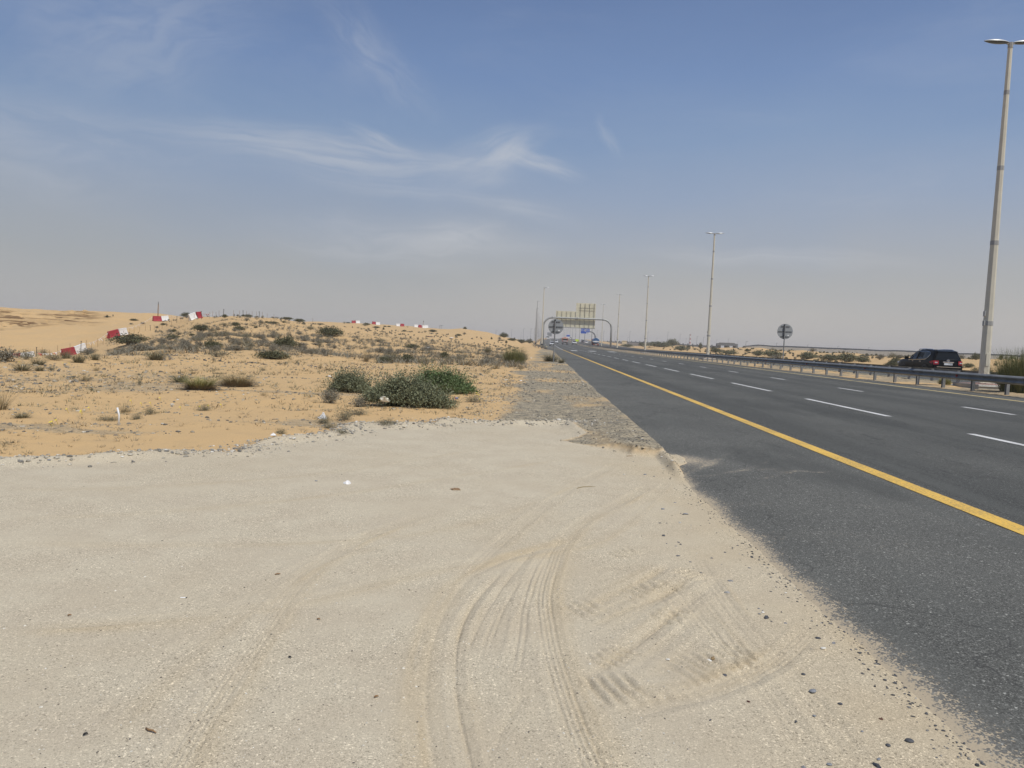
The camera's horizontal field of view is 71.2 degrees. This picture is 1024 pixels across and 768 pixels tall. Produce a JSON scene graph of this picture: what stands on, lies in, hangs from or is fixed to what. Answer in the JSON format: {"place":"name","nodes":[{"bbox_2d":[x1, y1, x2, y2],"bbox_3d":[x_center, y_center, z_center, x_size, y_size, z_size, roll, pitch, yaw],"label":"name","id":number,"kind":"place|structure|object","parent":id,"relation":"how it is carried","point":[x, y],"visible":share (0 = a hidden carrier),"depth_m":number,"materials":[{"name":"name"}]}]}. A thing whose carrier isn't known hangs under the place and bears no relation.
{"place":"outdoors","nodes":[
{"label":"outdoors","id":0,"kind":"place"},
{"bbox_2d":[0,350,511,435],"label":"field gravel","id":1,"kind":"structure","parent":0,"point":[80,387],"depth_m":15.61,"materials":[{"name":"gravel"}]},
{"bbox_2d":[0,307,1023,767],"bbox_3d":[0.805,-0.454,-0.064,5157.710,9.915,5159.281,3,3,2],"label":"ground","id":2,"kind":"structure","parent":0,"point":[170,521],"depth_m":3.80,"materials":[{"name":"sand"}]},
{"bbox_2d":[0,388,19,409],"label":"grass tuft","id":3,"kind":"object","parent":2,"relation":"on","point":[3,407],"visible":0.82,"depth_m":10.55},
{"bbox_2d":[0,346,26,361],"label":"desert shrub","id":4,"kind":"object","parent":2,"relation":"on","point":[5,355],"visible":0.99,"depth_m":21.89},
{"bbox_2d":[2,362,36,370],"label":"grass tuft","id":5,"kind":"object","parent":2,"relation":"on","point":[25,367],"visible":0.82,"depth_m":19.02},
{"bbox_2d":[6,410,36,417],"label":"grass tuft","id":6,"kind":"object","parent":2,"relation":"on","point":[23,416],"visible":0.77,"depth_m":9.83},
{"bbox_2d":[16,348,38,358],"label":"desert shrub","id":7,"kind":"object","parent":2,"relation":"on","point":[28,356],"visible":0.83,"depth_m":23.15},
{"bbox_2d":[14,358,50,364],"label":"grass tuft","id":8,"kind":"object","parent":2,"relation":"on","point":[38,362],"visible":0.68,"depth_m":21.16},
{"bbox_2d":[31,365,46,370],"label":"grass tuft","id":9,"kind":"object","parent":2,"relation":"on","point":[40,368],"visible":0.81,"depth_m":19.20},
{"bbox_2d":[42,352,65,359],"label":"desert shrub","id":10,"kind":"object","parent":2,"relation":"on","point":[49,356],"visible":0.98,"depth_m":23.30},
{"bbox_2d":[59,348,74,358],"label":"grass tuft","id":11,"kind":"object","parent":2,"relation":"on","point":[66,354],"visible":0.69,"depth_m":24.55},
{"bbox_2d":[60,347,75,355],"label":"barrier","id":12,"kind":"object","parent":2,"relation":"on","point":[71,349],"visible":0.42,"depth_m":77.97,"materials":[{"name":"red plastic"}]},
{"bbox_2d":[62,351,90,362],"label":"grass tuft","id":13,"kind":"object","parent":2,"relation":"on","point":[77,359],"visible":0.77,"depth_m":23.02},
{"bbox_2d":[74,343,86,353],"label":"barrier","id":14,"kind":"object","parent":2,"relation":"on","point":[80,346],"visible":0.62,"depth_m":79.56,"materials":[{"name":"white plastic"}]},
{"bbox_2d":[73,372,95,380],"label":"grass tuft","id":15,"kind":"object","parent":2,"relation":"on","point":[83,378],"visible":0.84,"depth_m":16.64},
{"bbox_2d":[75,347,95,354],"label":"desert shrub","id":16,"kind":"object","parent":2,"relation":"on","point":[85,350],"visible":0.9,"depth_m":73.96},
{"bbox_2d":[90,353,101,359],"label":"grass tuft","id":17,"kind":"object","parent":2,"relation":"on","point":[95,357],"visible":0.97,"depth_m":24.65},
{"bbox_2d":[94,415,117,421],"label":"desert shrub","id":18,"kind":"object","parent":2,"relation":"on","point":[106,419],"visible":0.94,"depth_m":10.17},
{"bbox_2d":[106,329,119,337],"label":"barrier","id":19,"kind":"object","parent":2,"relation":"on","point":[111,333],"visible":0.78,"depth_m":88.31,"materials":[{"name":"red plastic"}]},
{"bbox_2d":[112,403,132,412],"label":"grass tuft","id":20,"kind":"object","parent":2,"relation":"on","point":[123,409],"visible":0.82,"depth_m":11.14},
{"bbox_2d":[118,328,127,334],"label":"barrier","id":21,"kind":"object","parent":2,"relation":"on","point":[123,330],"visible":0.69,"depth_m":90.31,"materials":[{"name":"white plastic"}]},
{"bbox_2d":[105,332,150,344],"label":"green shrub","id":22,"kind":"object","parent":2,"relation":"on","point":[128,339],"visible":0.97,"depth_m":71.54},
{"bbox_2d":[131,413,142,419],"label":"desert shrub","id":23,"kind":"object","parent":2,"relation":"on","point":[136,417],"visible":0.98,"depth_m":10.30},
{"bbox_2d":[128,342,150,350],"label":"grey shrub","id":24,"kind":"object","parent":2,"relation":"on","point":[137,347],"visible":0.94,"depth_m":35.06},
{"bbox_2d":[141,407,156,414],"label":"desert shrub","id":25,"kind":"object","parent":2,"relation":"on","point":[151,411],"visible":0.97,"depth_m":10.97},
{"bbox_2d":[136,350,175,359],"bbox_3d":[-13.750,-1.126,27.301,1.944,0.476,1.514,-1,5,-43],"label":"grass tuft","id":26,"kind":"object","parent":2,"relation":"on","point":[154,356],"visible":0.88,"depth_m":27.37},
{"bbox_2d":[152,316,161,320],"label":"barrier","id":27,"kind":"object","parent":2,"relation":"on","point":[156,318],"visible":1,"depth_m":116.96,"materials":[{"name":"red plastic"}]},
{"bbox_2d":[165,372,189,382],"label":"grass tuft","id":28,"kind":"object","parent":2,"relation":"on","point":[178,378],"visible":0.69,"depth_m":17.33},
{"bbox_2d":[188,312,196,320],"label":"barrier","id":29,"kind":"object","parent":2,"relation":"on","point":[192,316],"visible":0.9,"depth_m":91.84,"materials":[{"name":"white plastic"}]},
{"bbox_2d":[170,375,226,389],"bbox_3d":[-6.601,-0.028,15.320,1.641,0.329,1.314,3,3,2],"label":"grass clump","id":30,"kind":"object","parent":2,"relation":"on","point":[201,385],"visible":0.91,"depth_m":15.15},
{"bbox_2d":[191,323,209,330],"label":"green shrub","id":31,"kind":"object","parent":2,"relation":"on","point":[200,327],"visible":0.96,"depth_m":69.06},
{"bbox_2d":[194,402,215,410],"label":"desert shrub","id":32,"kind":"object","parent":2,"relation":"on","point":[205,408],"visible":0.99,"depth_m":11.78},
{"bbox_2d":[201,340,224,347],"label":"green shrub","id":33,"kind":"object","parent":2,"relation":"on","point":[211,342],"visible":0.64,"depth_m":38.73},
{"bbox_2d":[208,344,221,350],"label":"grey shrub","id":34,"kind":"object","parent":2,"relation":"on","point":[215,348],"visible":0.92,"depth_m":36.15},
{"bbox_2d":[202,348,230,356],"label":"desert shrub","id":35,"kind":"object","parent":2,"relation":"on","point":[217,354],"visible":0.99,"depth_m":31.14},
{"bbox_2d":[116,333,337,351],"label":"scrub","id":36,"kind":"object","parent":2,"relation":"on","point":[261,343],"visible":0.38,"depth_m":44.91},
{"bbox_2d":[208,373,266,386],"bbox_3d":[-6.655,-0.103,17.134,1.832,0.360,1.468,4,4,24],"label":"grass clump","id":37,"kind":"object","parent":2,"relation":"on","point":[246,381],"visible":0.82,"depth_m":16.98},
{"bbox_2d":[227,344,248,350],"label":"grey shrub","id":38,"kind":"object","parent":2,"relation":"on","point":[238,347],"visible":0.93,"depth_m":37.05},
{"bbox_2d":[0,348,516,454],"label":"dead straw","id":39,"kind":"object","parent":2,"relation":"on","point":[136,439],"visible":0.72,"depth_m":14.25,"materials":[{"name":"plant"}]},
{"bbox_2d":[0,353,522,453],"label":"sparse weeds","id":40,"kind":"object","parent":2,"relation":"on","point":[214,370],"visible":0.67,"depth_m":17.61,"materials":[{"name":"plant"}]},
{"bbox_2d":[252,350,290,358],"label":"green shrub","id":41,"kind":"object","parent":2,"relation":"on","point":[275,354],"visible":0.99,"depth_m":32.91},
{"bbox_2d":[161,354,383,368],"bbox_3d":[-10.428,-0.988,30.628,9.647,0.284,6.469,2,3,-13],"label":"scrub","id":42,"kind":"object","parent":2,"relation":"on","point":[266,364],"visible":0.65,"depth_m":29.39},
{"bbox_2d":[270,335,301,346],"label":"green shrub","id":43,"kind":"object","parent":2,"relation":"on","point":[289,341],"visible":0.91,"depth_m":43.80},
{"bbox_2d":[0,416,617,467],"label":"gravel ridge","id":44,"kind":"structure","parent":2,"relation":"on","point":[185,453],"depth_m":8.74,"materials":[{"name":"gravel"}]},
{"bbox_2d":[104,314,532,367],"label":"scrub","id":45,"kind":"object","parent":2,"relation":"on","point":[373,344],"visible":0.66,"depth_m":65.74,"materials":[{"name":"plant"}]},
{"bbox_2d":[314,413,332,423],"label":"desert shrub","id":46,"kind":"object","parent":2,"relation":"on","point":[323,420],"visible":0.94,"depth_m":10.66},
{"bbox_2d":[318,387,342,403],"bbox_3d":[-3.516,0.224,13.880,0.528,0.366,0.458,-1,5,-44],"label":"desert shrub","id":47,"kind":"object","parent":2,"relation":"on","point":[330,396],"visible":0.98,"depth_m":13.84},
{"bbox_2d":[316,326,345,335],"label":"green shrub","id":48,"kind":"object","parent":2,"relation":"on","point":[330,331],"visible":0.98,"depth_m":70.58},
{"bbox_2d":[332,406,354,420],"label":"desert shrub","id":49,"kind":"object","parent":2,"relation":"on","point":[346,416],"visible":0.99,"depth_m":11.04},
{"bbox_2d":[1,455,690,767],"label":"layby grit","id":50,"kind":"object","parent":2,"relation":"on","point":[335,683],"visible":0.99,"depth_m":2.62,"materials":[{"name":"gravel"}]},
{"bbox_2d":[320,363,374,392],"bbox_3d":[-3.796,-0.166,16.707,1.357,0.785,1.283,0,4,-31],"label":"leafy bush","id":51,"kind":"object","parent":2,"relation":"on","point":[348,382],"visible":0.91,"depth_m":16.58,"materials":[{"name":"plant"}]},
{"bbox_2d":[348,408,369,415],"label":"desert shrub","id":52,"kind":"object","parent":2,"relation":"on","point":[359,412],"visible":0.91,"depth_m":11.87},
{"bbox_2d":[350,395,369,406],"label":"desert shrub","id":53,"kind":"object","parent":2,"relation":"on","point":[359,401],"visible":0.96,"depth_m":13.35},
{"bbox_2d":[361,349,374,361],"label":"grass tuft","id":54,"kind":"object","parent":2,"relation":"on","point":[365,356],"visible":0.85,"depth_m":37.37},
{"bbox_2d":[374,346,387,352],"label":"grey shrub","id":55,"kind":"object","parent":2,"relation":"on","point":[383,349],"visible":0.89,"depth_m":50.12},
{"bbox_2d":[376,356,391,362],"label":"desert shrub","id":56,"kind":"object","parent":2,"relation":"on","point":[384,359],"visible":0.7,"depth_m":36.99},
{"bbox_2d":[376,417,396,424],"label":"desert shrub","id":57,"kind":"object","parent":2,"relation":"on","point":[382,421],"visible":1,"depth_m":10.50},
{"bbox_2d":[383,351,402,360],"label":"desert shrub","id":58,"kind":"object","parent":2,"relation":"on","point":[393,357],"visible":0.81,"depth_m":37.63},
{"bbox_2d":[400,353,414,361],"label":"desert shrub","id":59,"kind":"object","parent":2,"relation":"on","point":[406,356],"visible":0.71,"depth_m":38.24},
{"bbox_2d":[354,363,463,408],"bbox_3d":[-2.004,0.021,13.718,2.084,0.865,1.611,1,4,-18],"label":"leafy bush","id":60,"kind":"object","parent":2,"relation":"on","point":[401,391],"visible":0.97,"depth_m":13.49,"materials":[{"name":"plant"}]},
{"bbox_2d":[380,396,389,401],"bbox_3d":[-2.345,0.277,13.160,0.160,0.119,0.128,-1,5,-41],"label":"foam scrap","id":61,"kind":"object","parent":60,"relation":"on","point":[383,399],"visible":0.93,"depth_m":13.13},
{"bbox_2d":[403,343,419,347],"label":"green shrub","id":62,"kind":"object","parent":2,"relation":"on","point":[411,346],"visible":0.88,"depth_m":60.04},
{"bbox_2d":[416,356,431,362],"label":"desert shrub","id":63,"kind":"object","parent":2,"relation":"on","point":[425,359],"visible":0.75,"depth_m":37.28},
{"bbox_2d":[407,361,482,394],"bbox_3d":[-1.651,-0.183,17.497,2.152,0.857,1.543,3,3,2],"label":"leafy bush","id":64,"kind":"object","parent":2,"relation":"on","point":[458,382],"visible":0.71,"depth_m":17.29,"materials":[{"name":"plant"}]},
{"bbox_2d":[464,396,485,402],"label":"desert shrub","id":65,"kind":"object","parent":2,"relation":"on","point":[471,399],"visible":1,"depth_m":15.37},
{"bbox_2d":[500,346,528,363],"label":"broom bush","id":66,"kind":"object","parent":2,"relation":"on","point":[515,356],"visible":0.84,"depth_m":43.63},
{"bbox_2d":[541,287,548,347],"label":"street lamp","id":67,"kind":"object","parent":2,"relation":"on","point":[542,320],"visible":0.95,"depth_m":169.16,"materials":[{"name":"metal"}]},
{"bbox_2d":[539,352,563,361],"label":"grass tuft","id":68,"kind":"object","parent":2,"relation":"on","point":[548,359],"visible":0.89,"depth_m":51.71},
{"bbox_2d":[548,319,563,361],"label":"round sign","id":69,"kind":"object","parent":2,"relation":"on","point":[555,326],"visible":0.94,"depth_m":49.84,"materials":[{"name":"metal"}]},
{"bbox_2d":[543,303,611,345],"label":"sign gantry","id":70,"kind":"object","parent":2,"relation":"on","point":[583,315],"visible":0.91,"depth_m":230.80,"materials":[{"name":"metal"}]},
{"bbox_2d":[581,328,595,337],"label":"direction sign","id":71,"kind":"object","parent":2,"relation":"on","point":[585,331],"visible":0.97,"depth_m":298.08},
{"bbox_2d":[616,294,622,347],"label":"street lamp","id":72,"kind":"object","parent":2,"relation":"on","point":[618,321],"visible":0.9,"depth_m":185.80,"materials":[{"name":"metal"}]},
{"bbox_2d":[643,341,672,346],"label":"green shrub","id":73,"kind":"object","parent":2,"relation":"on","point":[658,344],"visible":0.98,"depth_m":279.89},
{"bbox_2d":[604,341,715,347],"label":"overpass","id":74,"kind":"object","parent":2,"relation":"on","point":[635,343],"visible":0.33,"depth_m":605.45,"materials":[{"name":"concrete"}]},
{"bbox_2d":[666,338,680,344],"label":"green shrub","id":75,"kind":"object","parent":2,"relation":"on","point":[673,342],"visible":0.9,"depth_m":315.18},
{"bbox_2d":[673,345,688,350],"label":"green shrub","id":76,"kind":"object","parent":2,"relation":"on","point":[681,348],"visible":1,"depth_m":235.75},
{"bbox_2d":[710,347,721,351],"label":"green shrub","id":77,"kind":"object","parent":2,"relation":"on","point":[715,349],"visible":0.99,"depth_m":188.19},
{"bbox_2d":[716,342,737,347],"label":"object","id":78,"kind":"structure","parent":2,"relation":"on","point":[725,345],"depth_m":378.19,"materials":[{"name":"metal"}]},
{"bbox_2d":[721,349,738,353],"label":"green shrub","id":79,"kind":"object","parent":2,"relation":"on","point":[729,352],"visible":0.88,"depth_m":173.52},
{"bbox_2d":[752,350,762,355],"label":"green shrub","id":80,"kind":"object","parent":2,"relation":"on","point":[757,353],"visible":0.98,"depth_m":150.52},
{"bbox_2d":[633,461,881,767],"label":"loose chips","id":81,"kind":"object","parent":2,"relation":"on","point":[876,765],"visible":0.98,"depth_m":3.74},
{"bbox_2d":[761,349,782,355],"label":"green shrub","id":82,"kind":"object","parent":2,"relation":"on","point":[769,353],"visible":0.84,"depth_m":140.63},
{"bbox_2d":[568,338,999,381],"bbox_3d":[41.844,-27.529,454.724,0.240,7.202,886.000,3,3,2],"label":"guardrail","id":83,"kind":"object","parent":2,"relation":"on","point":[937,369],"visible":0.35,"depth_m":49.04,"materials":[{"name":"metal"}]},
{"bbox_2d":[777,324,792,367],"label":"round sign","id":84,"kind":"object","parent":2,"relation":"on","point":[784,331],"visible":0.93,"depth_m":56.81,"materials":[{"name":"metal"}]},
{"bbox_2d":[560,338,1023,394],"bbox_3d":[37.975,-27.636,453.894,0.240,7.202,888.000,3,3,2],"label":"guardrail","id":85,"kind":"object","parent":2,"relation":"on","point":[1007,380],"visible":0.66,"depth_m":36.54,"materials":[{"name":"metal"}]},
{"bbox_2d":[796,351,818,358],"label":"green shrub","id":86,"kind":"object","parent":2,"relation":"on","point":[806,355],"visible":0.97,"depth_m":121.68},
{"bbox_2d":[642,345,1010,371],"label":"scrub","id":87,"kind":"object","parent":2,"relation":"on","point":[789,351],"visible":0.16,"depth_m":137.65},
{"bbox_2d":[819,354,836,359],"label":"green shrub","id":88,"kind":"object","parent":2,"relation":"on","point":[829,357],"visible":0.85,"depth_m":112.16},
{"bbox_2d":[835,351,859,361],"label":"green shrub","id":89,"kind":"object","parent":2,"relation":"on","point":[848,357],"visible":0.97,"depth_m":105.92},
{"bbox_2d":[855,355,869,361],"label":"green shrub","id":90,"kind":"object","parent":2,"relation":"on","point":[862,358],"visible":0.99,"depth_m":100.88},
{"bbox_2d":[743,345,1018,356],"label":"guardrail","id":91,"kind":"object","parent":2,"relation":"on","point":[861,349],"visible":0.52,"depth_m":383.52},
{"bbox_2d":[938,379,952,384],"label":"broom bush","id":92,"kind":"object","parent":2,"relation":"on","point":[947,382],"visible":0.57,"depth_m":33.18,"materials":[{"name":"green plant"}]},
{"bbox_2d":[963,363,974,367],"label":"green shrub","id":93,"kind":"object","parent":2,"relation":"on","point":[969,365],"visible":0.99,"depth_m":75.78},
{"bbox_2d":[970,352,979,359],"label":"green shrub","id":94,"kind":"object","parent":2,"relation":"on","point":[975,355],"visible":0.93,"depth_m":93.15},
{"bbox_2d":[952,382,999,389],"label":"lamp plinth","id":95,"kind":"structure","parent":2,"relation":"on","point":[988,386],"depth_m":29.88,"materials":[{"name":"concrete"}]},
{"bbox_2d":[975,39,1023,383],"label":"street lamp","id":96,"kind":"object","parent":95,"relation":"on","point":[986,339],"visible":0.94,"depth_m":30.13,"materials":[{"name":"metal"}]},
{"bbox_2d":[985,353,989,365],"bbox_3d":[20.208,-1.029,30.355,0.140,0.550,0.020,3,3,2],"label":"access door","id":97,"kind":"structure","parent":96,"relation":"in","point":[987,354],"depth_m":30.34,"materials":[{"name":"beige paint"}]},
{"bbox_2d":[976,347,1023,392],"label":"broom bush","id":98,"kind":"object","parent":2,"relation":"on","point":[1016,369],"visible":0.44,"depth_m":27.25,"materials":[{"name":"plant"}]},
{"bbox_2d":[0,0,1023,354],"label":"sky","id":99,"kind":"structure","parent":0,"point":[450,164],"materials":[{"name":"blue"}]},
{"bbox_2d":[540,339,552,350],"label":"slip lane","id":100,"kind":"structure","parent":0,"point":[546,342],"depth_m":270.38,"materials":[{"name":"asphalt"}]},
{"bbox_2d":[456,362,649,454],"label":"verge gravel","id":101,"kind":"structure","parent":0,"point":[546,370],"depth_m":17.44,"materials":[{"name":"gravel"}]},
{"bbox_2d":[572,339,996,383],"bbox_3d":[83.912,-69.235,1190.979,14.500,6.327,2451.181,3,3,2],"label":"opposite road","id":102,"kind":"structure","parent":0,"point":[865,372],"depth_m":57.71,"materials":[{"name":"asphalt"}]},
{"bbox_2d":[897,348,962,369],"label":"car","id":103,"kind":"object","parent":102,"relation":"on","point":[937,358],"visible":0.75,"depth_m":48.45,"materials":[{"name":"black paint"}]},
{"bbox_2d":[547,338,1023,767],"bbox_3d":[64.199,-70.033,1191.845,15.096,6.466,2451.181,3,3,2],"label":"road","id":104,"kind":"structure","parent":0,"point":[920,596],"depth_m":6.57,"materials":[{"name":"asphalt"}]},
{"bbox_2d":[562,337,567,344],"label":"tipper truck","id":105,"kind":"object","parent":104,"relation":"on","point":[565,340],"visible":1,"depth_m":312.62,"materials":[{"name":"orange paint"}]},
{"bbox_2d":[591,338,598,345],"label":"tanker truck","id":106,"kind":"object","parent":104,"relation":"on","point":[595,341],"visible":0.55,"depth_m":262.80,"materials":[{"name":"metal"}]},
{"bbox_2d":[569,344,1014,414],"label":"lane dashes","id":107,"kind":"object","parent":104,"relation":"on","point":[863,391],"visible":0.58,"depth_m":18.89,"materials":[{"name":"white paint"}]},
{"bbox_2d":[564,350,1023,534],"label":"road edge line","id":108,"kind":"object","parent":104,"relation":"on","point":[1003,522],"visible":0.91,"depth_m":7.90,"materials":[{"name":"yellow paint"}]},
{"bbox_2d":[570,342,1023,401],"bbox_3d":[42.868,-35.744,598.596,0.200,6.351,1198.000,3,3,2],"label":"road inner line","id":109,"kind":"object","parent":104,"relation":"on","point":[858,381],"visible":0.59,"depth_m":32.50,"materials":[{"name":"yellow paint"}]},
{"bbox_2d":[585,351,1023,445],"bbox_3d":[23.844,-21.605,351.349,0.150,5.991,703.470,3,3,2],"label":"lane dashes","id":110,"kind":"object","parent":104,"relation":"on","point":[864,411],"visible":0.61,"depth_m":16.85,"materials":[{"name":"white paint"}]},
{"bbox_2d":[649,440,985,766],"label":"edge chips","id":111,"kind":"object","parent":104,"relation":"on","point":[926,713],"visible":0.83,"depth_m":3.06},
{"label":"lamp plinth","id":112,"kind":"object","parent":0,"visible":0},
{"bbox_2d":[704,232,723,357],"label":"street lamp","id":113,"kind":"object","parent":112,"relation":"on","point":[709,327],"visible":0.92,"depth_m":82.02,"materials":[{"name":"metal"}]},
{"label":"lamp plinth","id":114,"kind":"object","parent":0,"visible":0},
{"bbox_2d":[643,275,651,349],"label":"street lamp","id":115,"kind":"object","parent":114,"relation":"on","point":[646,316],"visible":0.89,"depth_m":133.92,"materials":[{"name":"metal"}]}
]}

